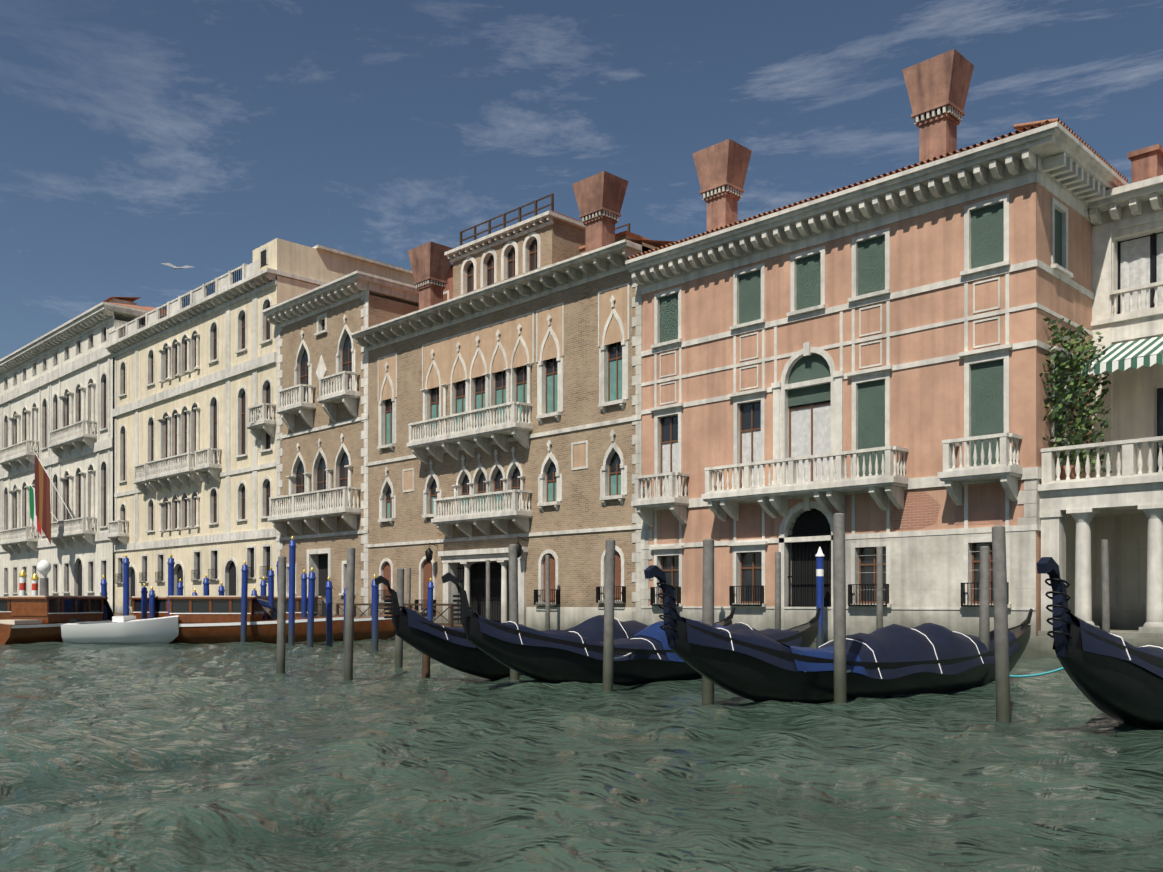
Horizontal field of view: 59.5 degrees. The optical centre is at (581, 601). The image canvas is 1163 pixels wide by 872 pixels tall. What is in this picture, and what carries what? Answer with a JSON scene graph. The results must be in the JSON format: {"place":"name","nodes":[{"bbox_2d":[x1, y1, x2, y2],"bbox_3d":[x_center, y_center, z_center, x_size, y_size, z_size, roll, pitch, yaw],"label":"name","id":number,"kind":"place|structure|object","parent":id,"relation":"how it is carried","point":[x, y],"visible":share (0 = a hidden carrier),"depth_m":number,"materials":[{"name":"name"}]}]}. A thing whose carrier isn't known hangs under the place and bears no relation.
{"place":"outdoors","nodes":[
{"label":"outdoors","id":0,"kind":"place"},
{"bbox_2d":[161,263,192,268],"bbox_3d":[-23.943,-19.913,60.284,2.097,0.367,0.126,0,0,-2],"label":"seagull","id":1,"kind":"object","parent":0,"point":[175,267],"visible":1,"depth_m":60.27,"materials":[{"name":"grey"}]},
{"bbox_2d":[262,270,418,616],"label":"building","id":2,"kind":"structure","parent":0,"point":[319,511],"depth_m":60.66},
{"bbox_2d":[0,636,1162,871],"bbox_3d":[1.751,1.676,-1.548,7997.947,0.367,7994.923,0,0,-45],"label":"water","id":3,"kind":"structure","parent":0,"point":[228,756],"depth_m":9.87,"materials":[{"name":"green liquid"}]},
{"bbox_2d":[0,596,131,619],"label":"water taxi","id":4,"kind":"object","parent":3,"relation":"on","point":[5,607],"visible":0.02,"depth_m":48.15,"materials":[{"name":"brown wood"}]},
{"bbox_2d":[0,596,132,644],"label":"water taxi","id":5,"kind":"object","parent":3,"relation":"on","point":[36,619],"visible":0.69,"depth_m":41.96,"materials":[{"name":"brown wood"}]},
{"bbox_2d":[0,297,164,611],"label":"white palazzo","id":6,"kind":"structure","parent":3,"relation":"in","point":[56,397],"depth_m":93.21,"materials":[{"name":"stone"}]},
{"bbox_2d":[29,453,73,544],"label":"flags","id":7,"kind":"object","parent":6,"relation":"on","point":[40,505],"visible":0.92,"depth_m":89.54,"materials":[{"name":"multicoloured fabric"}]},
{"bbox_2d":[61,615,178,643],"bbox_3d":[-18.509,1.237,41.164,4.200,1.390,2.200,0,0,-7],"label":"white boat","id":8,"kind":"object","parent":3,"relation":"on","point":[129,630],"visible":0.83,"depth_m":40.35,"materials":[{"name":"white paint"}]},
{"bbox_2d":[129,596,167,618],"bbox_3d":[-17.962,0.838,47.159,9.111,2.188,2.224,0,0,6],"label":"water taxi","id":9,"kind":"object","parent":3,"relation":"on","point":[161,606],"visible":0.06,"depth_m":46.43,"materials":[{"name":"brown wood"}]},
{"bbox_2d":[128,596,343,643],"bbox_3d":[-14.386,0.838,42.577,9.111,2.188,2.224,0,0,-2],"label":"water taxi","id":10,"kind":"object","parent":3,"relation":"on","point":[209,619],"visible":0.62,"depth_m":41.67,"materials":[{"name":"brown wood"}]},
{"bbox_2d":[105,238,415,612],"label":"cream palazzo","id":11,"kind":"structure","parent":3,"relation":"in","point":[194,434],"depth_m":72.48,"materials":[{"name":"stone"}]},
{"bbox_2d":[113,603,462,626],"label":"timber jetties","id":12,"kind":"object","parent":3,"relation":"in","point":[451,621],"visible":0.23,"depth_m":47.84,"materials":[{"name":"brown wood"}]},
{"bbox_2d":[266,596,394,640],"bbox_3d":[-12.574,0.838,45.534,9.111,2.188,2.224,0,0,-9],"label":"water taxi","id":13,"kind":"object","parent":3,"relation":"on","point":[363,628],"visible":0.12,"depth_m":45.32,"materials":[{"name":"brown wood"}]},
{"bbox_2d":[350,171,675,630],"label":"building","id":14,"kind":"structure","parent":3,"relation":"in","point":[505,386],"depth_m":48.65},
{"bbox_2d":[374,576,735,679],"bbox_3d":[0.050,0.652,24.747,11.680,2.380,1.580,0,1,-43],"label":"gondola","id":15,"kind":"object","parent":3,"relation":"on","point":[453,648],"visible":0.44,"depth_m":21.80,"materials":[{"name":"black wood"}]},
{"bbox_2d":[19,513,1109,722],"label":"mooring poles","id":16,"kind":"object","parent":3,"relation":"on","point":[1002,678],"visible":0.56,"depth_m":22.39,"materials":[{"name":"wood"}]},
{"bbox_2d":[614,653,1063,677],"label":"mooring ropes","id":17,"kind":"object","parent":16,"relation":"attached to","point":[1033,675],"visible":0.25,"depth_m":14.87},
{"bbox_2d":[441,572,820,684],"bbox_3d":[1.839,0.652,22.378,11.680,2.380,1.618,0,-2,-42],"label":"gondola","id":18,"kind":"object","parent":3,"relation":"on","point":[556,656],"visible":0.67,"depth_m":20.05,"materials":[{"name":"black wood"}]},
{"bbox_2d":[644,565,1032,703],"bbox_3d":[5.418,0.652,18.612,11.680,2.380,1.580,0,1,-40],"label":"gondola","id":19,"kind":"object","parent":3,"relation":"on","point":[886,661],"visible":0.83,"depth_m":16.94,"materials":[{"name":"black fabric"}]},
{"bbox_2d":[625,49,1127,658],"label":"pink palazzo","id":20,"kind":"structure","parent":3,"relation":"in","point":[867,357],"depth_m":35.31,"materials":[{"name":"paint"}]},
{"bbox_2d":[1036,144,1162,657],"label":"portico house","id":21,"kind":"structure","parent":3,"relation":"in","point":[1116,500],"depth_m":33.51,"materials":[{"name":"stone"}]},
{"bbox_2d":[1036,557,1162,726],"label":"gondola","id":22,"kind":"object","parent":3,"relation":"on","point":[1117,677],"visible":0.98,"depth_m":12.81,"materials":[{"name":"black wood"}]},
{"bbox_2d":[0,0,1162,358],"label":"sky","id":23,"kind":"structure","parent":0,"point":[137,136],"materials":[{"name":"blue"}]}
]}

